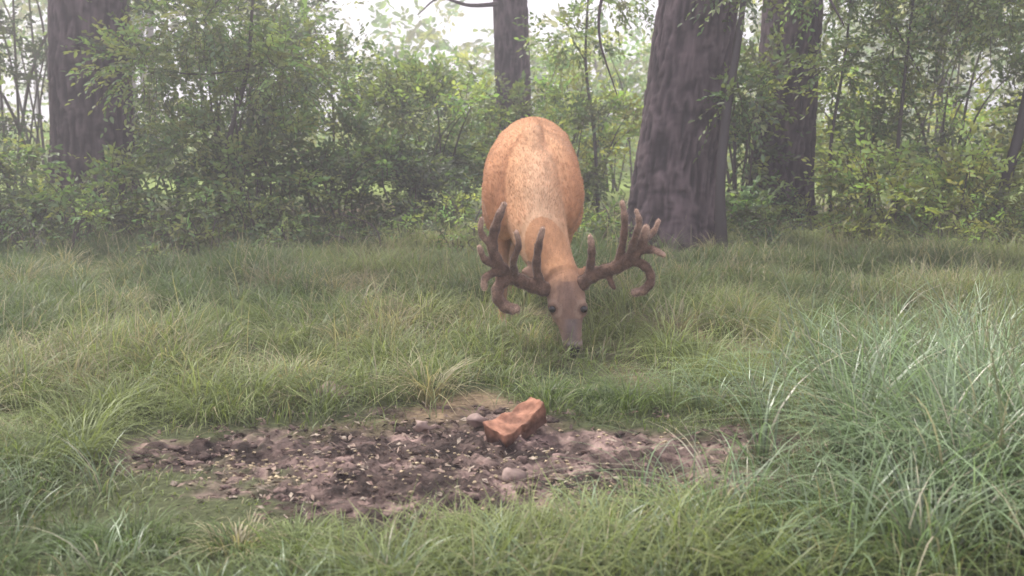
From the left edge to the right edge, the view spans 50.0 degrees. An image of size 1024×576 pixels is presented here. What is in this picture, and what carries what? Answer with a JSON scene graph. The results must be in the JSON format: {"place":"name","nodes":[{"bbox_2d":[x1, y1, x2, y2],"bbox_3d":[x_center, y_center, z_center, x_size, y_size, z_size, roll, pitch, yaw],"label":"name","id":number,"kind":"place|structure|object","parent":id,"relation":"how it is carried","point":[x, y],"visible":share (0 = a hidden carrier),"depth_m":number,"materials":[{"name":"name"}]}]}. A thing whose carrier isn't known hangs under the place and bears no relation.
{"place":"outdoors","nodes":[
{"label":"outdoors","id":0,"kind":"place"},
{"bbox_2d":[0,193,1023,575],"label":"meadow grass","id":1,"kind":"structure","parent":0,"point":[292,283],"depth_m":4.45,"materials":[{"name":"green plant"}]},
{"bbox_2d":[0,252,1023,575],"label":"tall grass","id":2,"kind":"structure","parent":0,"point":[986,408],"depth_m":2.90,"materials":[{"name":"green plant"}]},
{"bbox_2d":[0,131,1023,575],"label":"ground","id":3,"kind":"structure","parent":0,"point":[390,457],"depth_m":3.38,"materials":[{"name":"soil"}]},
{"bbox_2d":[0,79,29,203],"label":"shrub","id":4,"kind":"object","parent":3,"relation":"on","point":[12,93],"visible":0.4,"depth_m":9.84,"materials":[{"name":"green plant"}]},
{"bbox_2d":[0,137,36,237],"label":"shrub","id":5,"kind":"object","parent":3,"relation":"on","point":[11,154],"visible":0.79,"depth_m":9.74,"materials":[{"name":"green plant"}]},
{"bbox_2d":[0,117,79,244],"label":"shrub","id":6,"kind":"object","parent":3,"relation":"on","point":[38,152],"visible":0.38,"depth_m":9.95,"materials":[{"name":"green plant"}]},
{"bbox_2d":[0,0,134,207],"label":"shrub","id":7,"kind":"object","parent":3,"relation":"on","point":[28,78],"visible":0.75,"depth_m":12.22,"materials":[{"name":"green plant"}]},
{"bbox_2d":[0,0,155,184],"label":"shrub","id":8,"kind":"object","parent":3,"relation":"on","point":[8,42],"visible":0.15,"depth_m":14.96,"materials":[{"name":"green plant"}]},
{"bbox_2d":[41,0,143,225],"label":"oak tree","id":9,"kind":"object","parent":3,"relation":"on","point":[76,129],"visible":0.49,"depth_m":10.43,"materials":[{"name":"brown plant"}]},
{"bbox_2d":[0,138,191,248],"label":"shrub","id":10,"kind":"object","parent":3,"relation":"on","point":[41,197],"visible":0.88,"depth_m":9.05,"materials":[{"name":"green plant"}]},
{"bbox_2d":[132,76,250,213],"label":"shrub","id":11,"kind":"object","parent":3,"relation":"on","point":[138,135],"visible":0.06,"depth_m":11.66,"materials":[{"name":"green plant"}]},
{"bbox_2d":[60,0,358,210],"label":"shrub","id":12,"kind":"object","parent":3,"relation":"on","point":[99,44],"visible":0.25,"depth_m":10.24,"materials":[{"name":"green plant"}]},
{"bbox_2d":[62,0,366,220],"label":"sapling","id":13,"kind":"object","parent":3,"relation":"on","point":[162,49],"visible":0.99,"depth_m":9.24,"materials":[{"name":"green plant"}]},
{"bbox_2d":[114,28,334,227],"bbox_3d":[-2.486,-1.312,9.914,1.829,2.151,2.542,0,8,0],"label":"shrub","id":14,"kind":"object","parent":3,"relation":"on","point":[200,123],"visible":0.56,"depth_m":9.84,"materials":[{"name":"green plant"}]},
{"bbox_2d":[130,0,339,199],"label":"shrub","id":15,"kind":"object","parent":3,"relation":"on","point":[262,16],"visible":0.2,"depth_m":12.59,"materials":[{"name":"green plant"}]},
{"bbox_2d":[157,121,349,244],"bbox_3d":[-2.190,-0.768,9.529,1.558,1.354,1.681,-4,9,-26],"label":"shrub","id":16,"kind":"object","parent":3,"relation":"on","point":[220,155],"visible":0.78,"depth_m":9.54,"materials":[{"name":"green plant"}]},
{"bbox_2d":[133,0,382,190],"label":"shrub","id":17,"kind":"object","parent":3,"relation":"on","point":[290,5],"visible":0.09,"depth_m":16.74,"materials":[{"name":"green plant"}]},
{"bbox_2d":[214,0,445,213],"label":"shrub","id":18,"kind":"object","parent":3,"relation":"on","point":[311,23],"visible":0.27,"depth_m":11.17,"materials":[{"name":"green plant"}]},
{"bbox_2d":[241,96,441,230],"bbox_3d":[-1.625,-1.111,10.476,1.768,1.465,1.704,-6,10,-34],"label":"shrub","id":19,"kind":"object","parent":3,"relation":"on","point":[328,163],"visible":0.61,"depth_m":10.26,"materials":[{"name":"green plant"}]},
{"bbox_2d":[312,34,495,192],"bbox_3d":[-1.562,-2.676,16.941,3.026,2.477,3.368,0,8,0],"label":"shrub","id":20,"kind":"object","parent":3,"relation":"on","point":[460,63],"visible":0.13,"depth_m":16.55,"materials":[{"name":"green plant"}]},
{"bbox_2d":[335,140,483,235],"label":"shrub","id":21,"kind":"object","parent":3,"relation":"on","point":[423,180],"visible":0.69,"depth_m":10.25,"materials":[{"name":"green plant"}]},
{"bbox_2d":[329,58,508,213],"bbox_3d":[-1.011,-1.644,12.576,2.247,1.953,1.782,0,8,0],"label":"shrub","id":22,"kind":"object","parent":3,"relation":"on","point":[440,114],"visible":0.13,"depth_m":12.45,"materials":[{"name":"green plant"}]},
{"bbox_2d":[330,46,512,214],"bbox_3d":[-0.939,-1.510,11.103,1.939,1.850,1.794,0,8,0],"label":"shrub","id":23,"kind":"object","parent":3,"relation":"on","point":[399,81],"visible":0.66,"depth_m":10.98,"materials":[{"name":"green plant"}]},
{"bbox_2d":[316,381,528,482],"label":"stones","id":24,"kind":"object","parent":3,"relation":"on","point":[475,420],"visible":0.73,"depth_m":3.65,"materials":[{"name":"grey stone"}]},
{"bbox_2d":[2,397,852,542],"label":"leaf litter","id":25,"kind":"object","parent":3,"relation":"on","point":[362,465],"visible":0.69,"depth_m":3.30,"materials":[{"name":"plant"}]},
{"bbox_2d":[116,429,758,508],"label":"corn kernels","id":26,"kind":"object","parent":3,"relation":"on","point":[251,466],"visible":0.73,"depth_m":3.26,"materials":[{"name":"food"}]},
{"bbox_2d":[120,405,810,528],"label":"dirt clods","id":27,"kind":"object","parent":3,"relation":"on","point":[203,457],"visible":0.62,"depth_m":3.30,"materials":[{"name":"soil"}]},
{"bbox_2d":[417,0,530,133],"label":"oak tree","id":28,"kind":"object","parent":3,"relation":"on","point":[510,63],"visible":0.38,"depth_m":12.95,"materials":[{"name":"brown plant"}]},
{"bbox_2d":[422,70,568,205],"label":"shrub","id":29,"kind":"object","parent":3,"relation":"on","point":[488,136],"visible":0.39,"depth_m":11.49,"materials":[{"name":"green plant"}]},
{"bbox_2d":[0,159,1023,261],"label":"undergrowth weeds","id":30,"kind":"object","parent":3,"relation":"on","point":[86,214],"visible":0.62,"depth_m":8.87,"materials":[{"name":"green plant"}]},
{"bbox_2d":[0,0,1023,185],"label":"distant trees","id":31,"kind":"object","parent":3,"relation":"on","point":[431,34],"visible":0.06,"depth_m":28.56,"materials":[{"name":"green plant"}]},
{"bbox_2d":[483,397,546,446],"bbox_3d":[0.016,0.440,3.583,0.208,0.090,0.102,-32,39,-31],"label":"mineral lick block","id":32,"kind":"object","parent":3,"relation":"on","point":[526,419],"depth_m":3.56,"materials":[{"name":"orange stone"}]},
{"bbox_2d":[454,42,626,187],"bbox_3d":[0.295,-2.377,15.868,2.584,2.504,2.968,0,8,0],"label":"shrub","id":33,"kind":"object","parent":3,"relation":"on","point":[553,60],"visible":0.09,"depth_m":16.09,"materials":[{"name":"green plant"}]},
{"bbox_2d":[488,66,631,217],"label":"shrub","id":34,"kind":"object","parent":3,"relation":"on","point":[560,120],"visible":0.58,"depth_m":11.33,"materials":[{"name":"green plant"}]},
{"bbox_2d":[477,116,665,356],"bbox_3d":[0.256,-0.344,5.598,0.824,1.068,1.889,0,8,0],"label":"whitetail deer","id":35,"kind":"object","parent":3,"relation":"on","point":[532,197],"visible":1,"depth_m":4.96},
{"bbox_2d":[512,0,654,217],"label":"sapling","id":36,"kind":"object","parent":3,"relation":"on","point":[578,11],"visible":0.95,"depth_m":11.06,"materials":[{"name":"green plant"}]},
{"bbox_2d":[530,23,653,190],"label":"shrub","id":37,"kind":"object","parent":3,"relation":"on","point":[632,80],"visible":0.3,"depth_m":17.32,"materials":[{"name":"green plant"}]},
{"bbox_2d":[541,65,643,211],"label":"shrub","id":38,"kind":"object","parent":3,"relation":"on","point":[613,133],"visible":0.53,"depth_m":12.52,"materials":[{"name":"green plant"}]},
{"bbox_2d":[597,0,844,252],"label":"oak tree","id":39,"kind":"object","parent":3,"relation":"on","point":[672,187],"visible":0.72,"depth_m":8.58,"materials":[{"name":"brown plant"}]},
{"bbox_2d":[677,0,819,250],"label":"sapling","id":40,"kind":"object","parent":3,"relation":"on","point":[731,81],"visible":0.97,"depth_m":8.30,"materials":[{"name":"green plant"}]},
{"bbox_2d":[635,0,873,144],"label":"shrub","id":41,"kind":"object","parent":3,"relation":"on","point":[759,32],"visible":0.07,"depth_m":15.13,"materials":[{"name":"green plant"}]},
{"bbox_2d":[725,174,807,238],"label":"shrub","id":42,"kind":"object","parent":3,"relation":"on","point":[746,203],"visible":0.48,"depth_m":9.26,"materials":[{"name":"green plant"}]},
{"bbox_2d":[726,83,817,223],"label":"shrub","id":43,"kind":"object","parent":3,"relation":"on","point":[771,150],"visible":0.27,"depth_m":10.07,"materials":[{"name":"green plant"}]},
{"bbox_2d":[726,26,822,232],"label":"shrub","id":44,"kind":"object","parent":3,"relation":"on","point":[757,70],"visible":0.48,"depth_m":9.70,"materials":[{"name":"green plant"}]},
{"bbox_2d":[747,0,917,228],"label":"oak tree","id":45,"kind":"object","parent":3,"relation":"on","point":[804,146],"visible":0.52,"depth_m":10.13,"materials":[{"name":"brown plant"}]},
{"bbox_2d":[767,0,915,222],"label":"sapling","id":46,"kind":"object","parent":3,"relation":"on","point":[832,86],"visible":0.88,"depth_m":9.59,"materials":[{"name":"green plant"}]},
{"bbox_2d":[749,59,963,222],"bbox_3d":[3.322,-1.341,10.410,1.789,1.718,1.956,-2,8,-12],"label":"shrub","id":47,"kind":"object","parent":3,"relation":"on","point":[893,127],"visible":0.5,"depth_m":10.05,"materials":[{"name":"green plant"}]},
{"bbox_2d":[814,65,911,215],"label":"shrub","id":48,"kind":"object","parent":3,"relation":"on","point":[819,131],"visible":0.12,"depth_m":12.25,"materials":[{"name":"green plant"}]},
{"bbox_2d":[794,119,950,247],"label":"shrub","id":49,"kind":"object","parent":3,"relation":"on","point":[902,182],"visible":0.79,"depth_m":9.23,"materials":[{"name":"green plant"}]},
{"bbox_2d":[816,0,1019,195],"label":"shrub","id":50,"kind":"object","parent":3,"relation":"on","point":[940,90],"visible":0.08,"depth_m":14.66,"materials":[{"name":"green plant"}]},
{"bbox_2d":[821,0,1021,222],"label":"sapling","id":51,"kind":"object","parent":3,"relation":"on","point":[892,22],"visible":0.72,"depth_m":9.37,"materials":[{"name":"green plant"}]},
{"bbox_2d":[824,56,1022,215],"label":"shrub","id":52,"kind":"object","parent":3,"relation":"on","point":[981,116],"visible":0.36,"depth_m":12.66,"materials":[{"name":"green plant"}]},
{"bbox_2d":[846,0,1023,220],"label":"shrub","id":53,"kind":"object","parent":3,"relation":"on","point":[942,135],"visible":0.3,"depth_m":10.73,"materials":[{"name":"green plant"}]},
{"bbox_2d":[856,0,1023,241],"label":"oak tree","id":54,"kind":"object","parent":3,"relation":"on","point":[1016,142],"visible":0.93,"depth_m":9.01,"materials":[{"name":"green plant"}]},
{"bbox_2d":[873,120,1023,243],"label":"shrub","id":55,"kind":"object","parent":3,"relation":"on","point":[986,169],"visible":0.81,"depth_m":9.04,"materials":[{"name":"green plant"}]},
{"bbox_2d":[960,29,1023,192],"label":"shrub","id":56,"kind":"object","parent":3,"relation":"on","point":[1006,105],"visible":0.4,"depth_m":10.76,"materials":[{"name":"green plant"}]},
{"bbox_2d":[997,0,1023,59],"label":"sapling","id":57,"kind":"object","parent":3,"relation":"on","point":[1008,10],"visible":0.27,"depth_m":9.97,"materials":[{"name":"green plant"}]},
{"bbox_2d":[998,126,1023,215],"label":"shrub","id":58,"kind":"object","parent":3,"relation":"on","point":[1022,152],"visible":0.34,"depth_m":9.11,"materials":[{"name":"green plant"}]},
{"bbox_2d":[0,0,1023,130],"label":"sky","id":59,"kind":"structure","parent":0,"point":[462,32],"materials":[{"name":"white"}]}
]}

